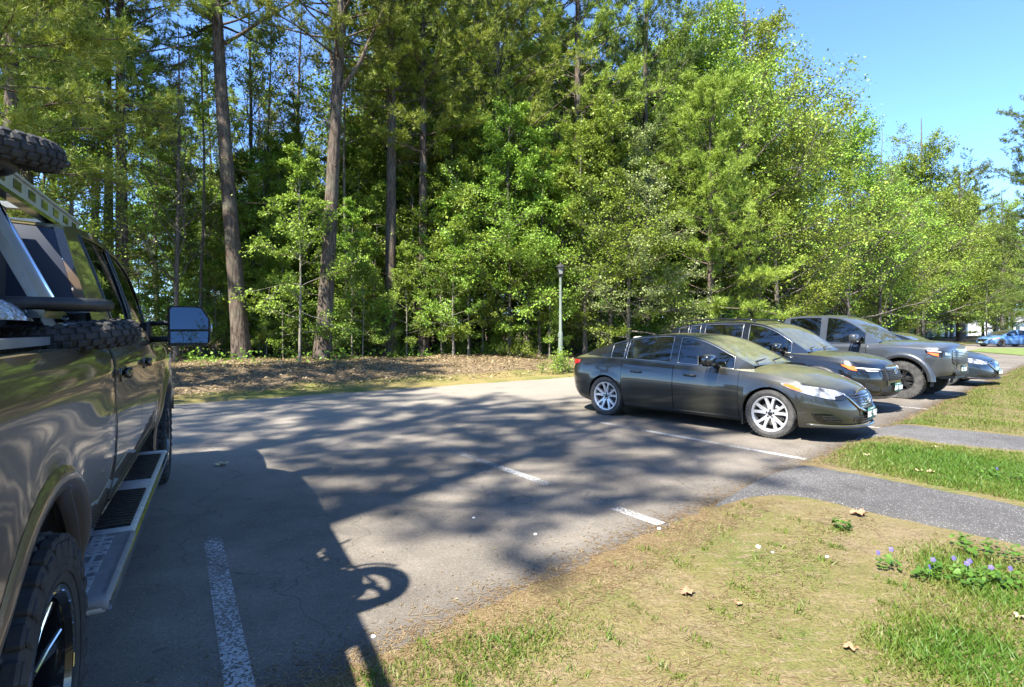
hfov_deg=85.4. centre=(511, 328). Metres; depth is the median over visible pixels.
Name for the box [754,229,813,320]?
forest maple
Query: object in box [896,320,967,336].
house
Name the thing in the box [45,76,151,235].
slender tree
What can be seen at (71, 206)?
maple tree
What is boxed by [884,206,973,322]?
forest maple
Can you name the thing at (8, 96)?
pine tree
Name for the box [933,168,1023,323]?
forest maple
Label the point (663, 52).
forest oak
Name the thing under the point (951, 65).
sky
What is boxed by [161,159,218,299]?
forest maple
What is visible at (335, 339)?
understory shrub
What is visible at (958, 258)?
forest oak
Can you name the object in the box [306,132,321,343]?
slender tree
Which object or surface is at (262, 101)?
slender tree
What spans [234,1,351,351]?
bare tree
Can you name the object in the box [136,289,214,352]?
understory shrub
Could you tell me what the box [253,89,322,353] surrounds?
slender tree
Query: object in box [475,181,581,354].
airy sapling
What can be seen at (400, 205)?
forest maple
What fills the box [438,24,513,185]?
slender tree
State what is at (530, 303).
sapling
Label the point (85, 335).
tire
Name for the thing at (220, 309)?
sapling
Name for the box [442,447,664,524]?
parking line
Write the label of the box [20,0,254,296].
pine tree
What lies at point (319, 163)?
forest maple
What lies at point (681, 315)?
understory shrub
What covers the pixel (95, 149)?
maple tree
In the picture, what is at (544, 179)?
young maple
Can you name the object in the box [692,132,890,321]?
oak tree
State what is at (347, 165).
forest maple
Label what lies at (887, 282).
forest maple
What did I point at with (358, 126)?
forest oak
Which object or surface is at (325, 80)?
slender tree
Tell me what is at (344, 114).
pine tree
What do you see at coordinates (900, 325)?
understory shrub
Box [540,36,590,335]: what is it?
slender tree
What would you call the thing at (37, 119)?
forest pine
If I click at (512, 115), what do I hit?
young maple
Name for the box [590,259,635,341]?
forest maple
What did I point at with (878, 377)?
suv
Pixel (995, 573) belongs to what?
violet plant
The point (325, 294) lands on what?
pine tree
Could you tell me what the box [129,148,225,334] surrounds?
maple tree
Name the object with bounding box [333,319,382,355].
understory shrub
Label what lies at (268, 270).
airy sapling
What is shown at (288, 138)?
young maple
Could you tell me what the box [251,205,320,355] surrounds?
airy sapling
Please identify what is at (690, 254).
forest maple
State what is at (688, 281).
forest maple
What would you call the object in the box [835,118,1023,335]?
forest maple
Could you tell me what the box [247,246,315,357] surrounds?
airy sapling
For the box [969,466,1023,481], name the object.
violet plant
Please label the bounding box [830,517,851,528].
violet plant
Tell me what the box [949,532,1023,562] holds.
violet plant
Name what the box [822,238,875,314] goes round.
forest maple
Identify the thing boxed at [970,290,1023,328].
forest maple
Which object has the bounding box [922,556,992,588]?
violet plant
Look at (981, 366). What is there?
sedan
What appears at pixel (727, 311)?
forest maple
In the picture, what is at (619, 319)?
understory shrub
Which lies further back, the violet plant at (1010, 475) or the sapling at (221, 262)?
the sapling at (221, 262)
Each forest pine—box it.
[0,1,97,187]
[415,0,565,349]
[472,0,614,343]
[507,0,598,76]
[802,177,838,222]
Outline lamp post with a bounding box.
[556,262,564,370]
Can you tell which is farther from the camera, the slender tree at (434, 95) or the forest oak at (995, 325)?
the forest oak at (995, 325)
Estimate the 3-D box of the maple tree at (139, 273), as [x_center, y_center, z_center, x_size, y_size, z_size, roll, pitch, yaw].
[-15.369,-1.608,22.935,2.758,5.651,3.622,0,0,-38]
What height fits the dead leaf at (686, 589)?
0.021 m
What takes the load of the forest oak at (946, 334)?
on the bank
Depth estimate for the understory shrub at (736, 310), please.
28.53 m
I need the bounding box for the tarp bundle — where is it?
[0,299,32,320]
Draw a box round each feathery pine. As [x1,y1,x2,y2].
[0,0,210,218]
[630,65,809,326]
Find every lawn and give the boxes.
[304,366,1023,686]
[970,348,1023,355]
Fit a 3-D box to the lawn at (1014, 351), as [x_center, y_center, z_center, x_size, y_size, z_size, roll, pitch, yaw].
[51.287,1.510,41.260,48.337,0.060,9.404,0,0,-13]
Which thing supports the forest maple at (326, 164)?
on the bank
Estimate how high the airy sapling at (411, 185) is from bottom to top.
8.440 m
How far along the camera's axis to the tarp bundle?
1.90 m
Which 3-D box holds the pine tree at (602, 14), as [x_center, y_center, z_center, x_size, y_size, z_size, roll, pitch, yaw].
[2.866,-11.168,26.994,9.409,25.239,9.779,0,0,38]
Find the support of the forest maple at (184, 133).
on the bank
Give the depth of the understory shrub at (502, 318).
28.28 m
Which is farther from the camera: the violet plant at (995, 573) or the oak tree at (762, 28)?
the oak tree at (762, 28)
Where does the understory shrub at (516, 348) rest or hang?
on the bank
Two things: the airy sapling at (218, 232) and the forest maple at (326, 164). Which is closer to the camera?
the airy sapling at (218, 232)
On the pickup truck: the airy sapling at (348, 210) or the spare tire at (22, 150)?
the spare tire at (22, 150)
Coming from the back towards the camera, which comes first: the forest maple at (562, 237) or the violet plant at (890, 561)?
the forest maple at (562, 237)
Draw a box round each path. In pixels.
[715,465,1023,545]
[856,425,1023,450]
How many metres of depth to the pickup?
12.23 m
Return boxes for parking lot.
[82,344,1023,686]
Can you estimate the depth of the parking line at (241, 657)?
2.76 m
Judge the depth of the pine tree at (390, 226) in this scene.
21.80 m
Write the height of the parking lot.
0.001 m
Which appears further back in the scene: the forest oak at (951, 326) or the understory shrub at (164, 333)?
the forest oak at (951, 326)
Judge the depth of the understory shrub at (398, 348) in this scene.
21.73 m
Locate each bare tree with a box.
[184,1,319,354]
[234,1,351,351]
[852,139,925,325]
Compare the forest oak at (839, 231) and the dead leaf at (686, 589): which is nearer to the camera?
the dead leaf at (686, 589)
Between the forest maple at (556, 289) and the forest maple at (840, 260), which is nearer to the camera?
the forest maple at (556, 289)
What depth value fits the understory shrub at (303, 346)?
22.44 m
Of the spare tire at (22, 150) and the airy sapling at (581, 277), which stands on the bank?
the airy sapling at (581, 277)
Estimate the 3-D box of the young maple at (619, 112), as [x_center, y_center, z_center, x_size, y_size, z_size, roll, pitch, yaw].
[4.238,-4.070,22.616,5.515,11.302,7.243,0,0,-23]
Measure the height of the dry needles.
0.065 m
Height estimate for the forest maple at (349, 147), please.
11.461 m
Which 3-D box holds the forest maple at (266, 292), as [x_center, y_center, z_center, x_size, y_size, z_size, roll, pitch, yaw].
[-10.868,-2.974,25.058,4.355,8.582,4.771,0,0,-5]
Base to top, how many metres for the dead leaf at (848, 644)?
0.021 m
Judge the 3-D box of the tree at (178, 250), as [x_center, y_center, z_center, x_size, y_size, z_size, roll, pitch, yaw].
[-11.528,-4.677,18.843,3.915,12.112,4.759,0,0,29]
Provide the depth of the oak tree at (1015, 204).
59.89 m
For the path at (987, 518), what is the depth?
4.79 m
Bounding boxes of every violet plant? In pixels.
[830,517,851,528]
[875,547,901,569]
[909,564,939,582]
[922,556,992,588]
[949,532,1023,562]
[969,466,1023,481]
[976,564,1023,587]
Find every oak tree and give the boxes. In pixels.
[550,112,723,346]
[609,0,871,318]
[617,0,807,313]
[632,59,936,320]
[651,0,875,318]
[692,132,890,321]
[840,195,957,335]
[856,195,1001,337]
[954,191,1023,329]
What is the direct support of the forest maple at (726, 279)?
on the bank
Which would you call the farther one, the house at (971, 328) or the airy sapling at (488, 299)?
the house at (971, 328)
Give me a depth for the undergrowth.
20.45 m
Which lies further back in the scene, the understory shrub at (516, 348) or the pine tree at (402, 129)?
the pine tree at (402, 129)
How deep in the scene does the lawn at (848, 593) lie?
2.98 m
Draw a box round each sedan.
[574,333,876,437]
[890,331,1002,384]
[976,330,1023,346]
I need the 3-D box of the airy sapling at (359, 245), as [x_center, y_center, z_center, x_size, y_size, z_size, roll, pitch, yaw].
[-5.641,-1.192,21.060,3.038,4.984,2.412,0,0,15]
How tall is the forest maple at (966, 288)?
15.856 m
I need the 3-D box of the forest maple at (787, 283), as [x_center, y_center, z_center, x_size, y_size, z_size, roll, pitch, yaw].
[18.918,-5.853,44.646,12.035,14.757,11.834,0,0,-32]
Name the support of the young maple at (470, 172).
on the bank
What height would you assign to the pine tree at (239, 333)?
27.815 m
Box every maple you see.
[0,35,152,280]
[74,81,221,327]
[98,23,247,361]
[113,116,216,311]
[128,159,199,318]
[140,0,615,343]
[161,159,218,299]
[179,182,240,297]
[202,156,319,357]
[223,127,352,353]
[225,195,313,352]
[244,173,343,330]
[276,141,326,342]
[288,146,410,353]
[303,113,401,318]
[305,135,433,348]
[308,78,524,336]
[313,82,503,189]
[315,162,411,351]
[341,139,466,350]
[349,215,414,345]
[351,169,439,350]
[379,106,538,350]
[389,111,530,353]
[412,180,458,347]
[418,158,517,345]
[430,31,654,345]
[436,96,573,356]
[473,123,609,355]
[486,174,559,347]
[503,20,724,344]
[511,116,661,354]
[516,214,571,337]
[523,156,616,338]
[526,245,596,334]
[551,87,697,344]
[570,80,791,311]
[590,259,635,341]
[596,246,650,328]
[658,228,727,333]
[695,278,738,317]
[715,250,754,317]
[731,202,852,317]
[735,263,779,315]
[751,241,795,322]
[754,185,860,315]
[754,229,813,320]
[779,194,851,314]
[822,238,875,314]
[833,175,970,327]
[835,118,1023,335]
[851,186,929,328]
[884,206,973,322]
[928,210,1002,340]
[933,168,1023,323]
[935,221,964,338]
[944,210,1023,327]
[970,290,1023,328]
[978,210,1023,331]
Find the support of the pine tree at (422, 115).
on the bank
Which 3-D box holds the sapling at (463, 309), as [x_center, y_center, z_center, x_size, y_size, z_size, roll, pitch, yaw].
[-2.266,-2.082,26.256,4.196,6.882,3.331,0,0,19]
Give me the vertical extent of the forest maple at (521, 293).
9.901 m
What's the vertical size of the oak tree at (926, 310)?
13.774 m
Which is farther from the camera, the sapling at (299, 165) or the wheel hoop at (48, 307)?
the sapling at (299, 165)
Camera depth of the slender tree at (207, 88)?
26.60 m
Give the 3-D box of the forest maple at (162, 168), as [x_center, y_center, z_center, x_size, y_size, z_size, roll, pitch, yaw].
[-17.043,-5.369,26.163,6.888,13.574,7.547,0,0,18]
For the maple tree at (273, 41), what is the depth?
23.37 m
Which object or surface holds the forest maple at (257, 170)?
on the bank
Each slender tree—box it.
[0,0,186,237]
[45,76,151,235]
[146,22,244,349]
[148,71,243,349]
[195,85,262,238]
[229,43,302,349]
[244,87,284,181]
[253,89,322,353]
[305,75,342,191]
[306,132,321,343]
[324,108,358,192]
[363,0,459,350]
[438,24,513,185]
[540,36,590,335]
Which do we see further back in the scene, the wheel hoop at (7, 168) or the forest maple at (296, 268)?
the forest maple at (296, 268)
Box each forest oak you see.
[168,182,239,296]
[312,51,384,189]
[401,16,561,277]
[485,33,662,343]
[567,10,757,334]
[655,83,799,292]
[796,210,931,323]
[828,167,957,331]
[882,185,1009,338]
[928,207,1021,337]
[928,313,987,336]
[963,202,1014,337]
[968,253,1021,336]
[974,234,1023,330]
[976,242,1023,332]
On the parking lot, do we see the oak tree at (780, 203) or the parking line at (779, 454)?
the parking line at (779, 454)
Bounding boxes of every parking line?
[204,536,255,686]
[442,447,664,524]
[510,406,806,459]
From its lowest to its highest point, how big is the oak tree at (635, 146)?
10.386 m
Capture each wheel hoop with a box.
[0,160,17,176]
[0,296,114,318]
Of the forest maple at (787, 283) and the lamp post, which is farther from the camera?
the forest maple at (787, 283)
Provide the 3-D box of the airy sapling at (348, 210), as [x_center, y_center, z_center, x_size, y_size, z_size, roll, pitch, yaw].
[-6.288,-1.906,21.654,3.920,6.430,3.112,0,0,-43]
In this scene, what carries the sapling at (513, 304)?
on the bank
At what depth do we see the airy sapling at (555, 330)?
21.80 m
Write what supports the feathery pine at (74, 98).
on the bank
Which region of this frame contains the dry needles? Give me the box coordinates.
[206,364,1023,686]
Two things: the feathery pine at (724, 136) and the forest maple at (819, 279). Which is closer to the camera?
the feathery pine at (724, 136)
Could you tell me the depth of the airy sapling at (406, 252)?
21.38 m
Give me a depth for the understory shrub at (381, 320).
24.69 m
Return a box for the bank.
[165,334,985,403]
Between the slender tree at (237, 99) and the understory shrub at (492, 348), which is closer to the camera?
the understory shrub at (492, 348)
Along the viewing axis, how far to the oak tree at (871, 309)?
43.95 m
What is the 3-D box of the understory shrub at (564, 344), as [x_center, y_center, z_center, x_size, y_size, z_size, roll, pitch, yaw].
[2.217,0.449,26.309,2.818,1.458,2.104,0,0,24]
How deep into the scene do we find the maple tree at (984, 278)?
56.50 m
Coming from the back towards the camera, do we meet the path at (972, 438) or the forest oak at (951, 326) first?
the forest oak at (951, 326)
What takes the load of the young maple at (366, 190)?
on the bank
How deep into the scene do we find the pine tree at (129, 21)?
20.99 m
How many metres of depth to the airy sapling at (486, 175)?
22.96 m
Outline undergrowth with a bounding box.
[174,339,613,364]
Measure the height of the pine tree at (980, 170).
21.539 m
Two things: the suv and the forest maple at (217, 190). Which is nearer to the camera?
the suv
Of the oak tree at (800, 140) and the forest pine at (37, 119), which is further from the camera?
the oak tree at (800, 140)
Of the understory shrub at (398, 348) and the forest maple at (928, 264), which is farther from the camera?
the forest maple at (928, 264)
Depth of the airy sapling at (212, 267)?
20.81 m
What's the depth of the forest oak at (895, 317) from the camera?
54.50 m
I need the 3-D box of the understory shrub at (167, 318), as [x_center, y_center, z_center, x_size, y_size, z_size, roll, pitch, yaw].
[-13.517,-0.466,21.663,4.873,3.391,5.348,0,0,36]
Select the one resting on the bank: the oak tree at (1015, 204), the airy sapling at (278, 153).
the airy sapling at (278, 153)
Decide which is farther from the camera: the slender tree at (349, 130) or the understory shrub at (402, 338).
the slender tree at (349, 130)
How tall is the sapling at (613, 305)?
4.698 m
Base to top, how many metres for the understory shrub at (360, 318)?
3.652 m
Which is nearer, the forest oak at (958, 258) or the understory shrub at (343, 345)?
the understory shrub at (343, 345)
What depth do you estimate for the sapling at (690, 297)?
35.51 m
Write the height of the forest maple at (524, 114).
22.357 m
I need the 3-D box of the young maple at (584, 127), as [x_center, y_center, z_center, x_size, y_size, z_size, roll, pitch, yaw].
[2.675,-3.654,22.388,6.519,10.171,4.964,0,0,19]
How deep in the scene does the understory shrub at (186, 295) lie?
21.21 m
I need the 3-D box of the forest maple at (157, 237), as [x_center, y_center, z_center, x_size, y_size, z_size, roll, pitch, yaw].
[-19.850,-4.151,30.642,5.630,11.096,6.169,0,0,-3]
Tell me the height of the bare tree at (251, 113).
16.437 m
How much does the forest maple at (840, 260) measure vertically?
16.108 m
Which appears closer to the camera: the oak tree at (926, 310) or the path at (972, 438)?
the path at (972, 438)
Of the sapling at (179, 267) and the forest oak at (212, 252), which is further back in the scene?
the forest oak at (212, 252)
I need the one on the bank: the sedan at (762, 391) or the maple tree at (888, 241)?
the maple tree at (888, 241)
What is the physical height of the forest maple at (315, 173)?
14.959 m
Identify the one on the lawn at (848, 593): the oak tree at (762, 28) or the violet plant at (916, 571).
the violet plant at (916, 571)
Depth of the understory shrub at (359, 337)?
23.02 m
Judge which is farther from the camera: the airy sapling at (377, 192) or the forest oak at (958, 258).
the forest oak at (958, 258)
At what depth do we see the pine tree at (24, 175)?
17.33 m
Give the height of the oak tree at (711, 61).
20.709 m
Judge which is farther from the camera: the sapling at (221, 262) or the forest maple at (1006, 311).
the forest maple at (1006, 311)
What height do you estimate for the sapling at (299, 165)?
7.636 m
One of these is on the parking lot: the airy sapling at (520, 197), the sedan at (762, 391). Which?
the sedan at (762, 391)
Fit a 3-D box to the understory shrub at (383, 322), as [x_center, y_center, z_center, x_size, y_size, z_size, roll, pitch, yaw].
[-6.057,-0.645,22.545,5.317,3.701,5.835,0,0,43]
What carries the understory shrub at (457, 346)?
on the bank
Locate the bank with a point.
(245, 394)
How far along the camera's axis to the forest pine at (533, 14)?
45.38 m
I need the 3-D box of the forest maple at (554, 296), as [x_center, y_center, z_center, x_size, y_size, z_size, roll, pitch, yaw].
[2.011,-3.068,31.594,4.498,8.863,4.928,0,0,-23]
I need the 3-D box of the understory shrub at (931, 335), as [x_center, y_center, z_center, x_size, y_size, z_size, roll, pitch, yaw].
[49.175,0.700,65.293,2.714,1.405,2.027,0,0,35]
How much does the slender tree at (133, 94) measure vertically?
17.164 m
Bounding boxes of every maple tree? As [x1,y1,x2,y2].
[0,8,185,271]
[6,0,154,226]
[128,222,172,333]
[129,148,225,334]
[139,5,253,357]
[206,0,329,354]
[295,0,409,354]
[717,80,943,314]
[769,100,975,330]
[951,238,1022,337]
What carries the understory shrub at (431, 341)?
on the bank
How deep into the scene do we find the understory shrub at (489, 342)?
24.17 m
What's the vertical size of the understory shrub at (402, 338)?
3.435 m
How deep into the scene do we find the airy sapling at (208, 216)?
22.01 m
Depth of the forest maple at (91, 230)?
17.29 m
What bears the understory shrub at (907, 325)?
on the bank
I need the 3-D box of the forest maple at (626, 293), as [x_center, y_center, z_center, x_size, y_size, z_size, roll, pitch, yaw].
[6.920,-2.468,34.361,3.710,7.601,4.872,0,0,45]
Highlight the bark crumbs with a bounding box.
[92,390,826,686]
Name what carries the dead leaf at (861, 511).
on the lawn at (848, 593)
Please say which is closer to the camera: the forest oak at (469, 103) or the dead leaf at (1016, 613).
the dead leaf at (1016, 613)
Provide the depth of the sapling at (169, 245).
23.37 m
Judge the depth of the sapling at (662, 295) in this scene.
34.37 m
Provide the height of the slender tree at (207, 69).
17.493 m
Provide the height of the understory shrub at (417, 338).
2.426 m
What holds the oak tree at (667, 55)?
on the bank
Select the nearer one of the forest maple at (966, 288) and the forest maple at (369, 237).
the forest maple at (369, 237)
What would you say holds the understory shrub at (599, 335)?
on the bank
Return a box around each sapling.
[139,201,217,333]
[143,223,200,317]
[161,148,277,353]
[182,236,251,356]
[185,203,268,354]
[187,253,249,352]
[195,286,259,342]
[205,132,343,353]
[211,145,312,355]
[222,141,367,361]
[246,261,294,356]
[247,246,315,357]
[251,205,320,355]
[288,199,379,350]
[297,196,402,354]
[302,146,403,351]
[334,231,398,355]
[335,179,416,354]
[367,160,457,352]
[370,240,439,355]
[396,191,477,354]
[417,214,486,355]
[419,203,517,354]
[428,231,501,350]
[432,163,531,351]
[455,225,525,334]
[472,214,542,343]
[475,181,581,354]
[507,239,552,348]
[524,249,582,355]
[541,208,631,353]
[598,275,630,321]
[650,242,691,333]
[670,276,700,328]
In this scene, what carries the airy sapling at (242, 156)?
on the bank
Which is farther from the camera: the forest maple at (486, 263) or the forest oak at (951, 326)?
the forest oak at (951, 326)
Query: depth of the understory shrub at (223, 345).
21.38 m
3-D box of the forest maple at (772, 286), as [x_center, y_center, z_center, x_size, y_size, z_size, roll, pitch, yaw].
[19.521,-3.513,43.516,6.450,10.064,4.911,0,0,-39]
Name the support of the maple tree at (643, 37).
on the bank
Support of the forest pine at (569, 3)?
on the bank
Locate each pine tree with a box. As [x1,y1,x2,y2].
[0,0,144,217]
[0,0,167,218]
[1,0,209,299]
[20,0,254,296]
[138,0,313,359]
[227,0,476,359]
[283,0,479,356]
[330,0,517,356]
[388,0,610,351]
[484,0,678,350]
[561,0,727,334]
[931,147,1009,340]
[984,94,1023,325]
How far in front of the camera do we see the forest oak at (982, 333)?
87.44 m
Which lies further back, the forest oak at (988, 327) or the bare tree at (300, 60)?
the forest oak at (988, 327)
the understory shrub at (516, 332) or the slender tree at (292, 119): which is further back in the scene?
the understory shrub at (516, 332)
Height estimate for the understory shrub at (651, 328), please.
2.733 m
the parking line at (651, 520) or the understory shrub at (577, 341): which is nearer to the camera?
the parking line at (651, 520)
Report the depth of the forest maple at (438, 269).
29.83 m
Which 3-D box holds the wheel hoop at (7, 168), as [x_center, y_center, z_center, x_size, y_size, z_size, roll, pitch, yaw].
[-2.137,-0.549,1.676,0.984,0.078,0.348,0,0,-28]
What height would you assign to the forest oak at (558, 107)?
20.727 m
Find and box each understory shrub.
[133,273,247,352]
[136,279,268,356]
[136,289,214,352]
[139,281,223,357]
[189,316,257,356]
[215,299,338,357]
[257,324,297,356]
[260,298,361,356]
[274,310,340,353]
[283,278,415,355]
[291,288,412,352]
[297,287,417,349]
[310,306,383,355]
[311,289,439,355]
[332,320,381,355]
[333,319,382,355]
[353,298,457,351]
[369,337,414,357]
[401,313,447,346]
[429,312,480,348]
[430,334,479,353]
[450,317,512,353]
[461,294,526,345]
[467,306,543,342]
[475,333,512,355]
[496,335,544,357]
[520,307,573,354]
[529,309,618,354]
[535,331,581,350]
[569,281,676,345]
[570,300,639,346]
[587,303,620,349]
[602,303,670,341]
[638,302,731,332]
[660,289,765,327]
[892,318,925,333]
[892,320,908,330]
[928,330,943,338]
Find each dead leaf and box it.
[214,461,228,464]
[680,585,694,593]
[843,641,859,650]
[849,508,867,514]
[1010,612,1023,617]
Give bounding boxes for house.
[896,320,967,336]
[968,310,1023,335]
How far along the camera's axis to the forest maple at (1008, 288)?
79.64 m
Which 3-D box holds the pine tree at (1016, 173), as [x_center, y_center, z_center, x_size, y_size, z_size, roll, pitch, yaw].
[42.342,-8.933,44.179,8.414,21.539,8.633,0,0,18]
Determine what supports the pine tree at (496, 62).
on the bank
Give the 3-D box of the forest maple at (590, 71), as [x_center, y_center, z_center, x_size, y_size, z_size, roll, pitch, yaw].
[5.786,-9.400,38.635,17.528,21.857,17.826,0,0,38]
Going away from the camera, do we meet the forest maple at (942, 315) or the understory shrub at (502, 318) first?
the understory shrub at (502, 318)
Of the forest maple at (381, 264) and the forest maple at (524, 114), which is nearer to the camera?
the forest maple at (381, 264)
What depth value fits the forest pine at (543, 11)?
28.06 m
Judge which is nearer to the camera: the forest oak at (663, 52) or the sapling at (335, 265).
the sapling at (335, 265)
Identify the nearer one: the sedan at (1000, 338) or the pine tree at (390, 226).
the pine tree at (390, 226)
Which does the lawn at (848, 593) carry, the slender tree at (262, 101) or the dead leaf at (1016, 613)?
the dead leaf at (1016, 613)
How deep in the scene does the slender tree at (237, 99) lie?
33.77 m
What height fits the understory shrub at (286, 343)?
2.838 m
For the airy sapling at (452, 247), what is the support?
on the bank
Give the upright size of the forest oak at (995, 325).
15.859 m
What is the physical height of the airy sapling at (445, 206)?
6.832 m
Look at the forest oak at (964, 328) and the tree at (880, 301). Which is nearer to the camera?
the tree at (880, 301)
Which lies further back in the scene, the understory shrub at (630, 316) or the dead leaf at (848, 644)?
the understory shrub at (630, 316)
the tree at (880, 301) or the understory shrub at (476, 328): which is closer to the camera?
the understory shrub at (476, 328)
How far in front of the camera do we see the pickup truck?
2.14 m
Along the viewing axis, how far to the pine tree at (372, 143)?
26.09 m
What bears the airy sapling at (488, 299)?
on the bank
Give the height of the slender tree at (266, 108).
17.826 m
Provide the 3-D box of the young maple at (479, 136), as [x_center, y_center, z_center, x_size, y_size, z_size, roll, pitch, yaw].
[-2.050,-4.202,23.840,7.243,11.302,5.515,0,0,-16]
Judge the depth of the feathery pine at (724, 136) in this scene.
24.33 m
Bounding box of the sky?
[0,0,1023,328]
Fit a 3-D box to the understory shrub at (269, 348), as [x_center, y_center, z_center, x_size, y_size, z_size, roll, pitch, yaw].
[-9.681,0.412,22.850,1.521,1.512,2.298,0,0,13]
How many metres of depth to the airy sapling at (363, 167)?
23.28 m
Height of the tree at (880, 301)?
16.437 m
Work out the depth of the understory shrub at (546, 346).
23.13 m
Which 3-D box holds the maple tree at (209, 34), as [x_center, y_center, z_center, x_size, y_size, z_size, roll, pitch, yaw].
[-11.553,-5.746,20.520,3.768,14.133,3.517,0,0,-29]
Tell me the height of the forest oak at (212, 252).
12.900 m
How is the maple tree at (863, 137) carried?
on the bank
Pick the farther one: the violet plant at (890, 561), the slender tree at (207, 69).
the slender tree at (207, 69)
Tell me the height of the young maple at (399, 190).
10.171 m
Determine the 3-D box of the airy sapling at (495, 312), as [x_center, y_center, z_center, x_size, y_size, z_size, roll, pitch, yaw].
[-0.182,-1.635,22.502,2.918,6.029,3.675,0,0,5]
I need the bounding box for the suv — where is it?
[669,318,902,398]
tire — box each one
[0,126,70,173]
[0,316,141,351]
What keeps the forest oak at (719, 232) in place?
on the bank
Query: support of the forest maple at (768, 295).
on the bank
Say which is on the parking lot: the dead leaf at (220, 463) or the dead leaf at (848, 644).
the dead leaf at (220, 463)

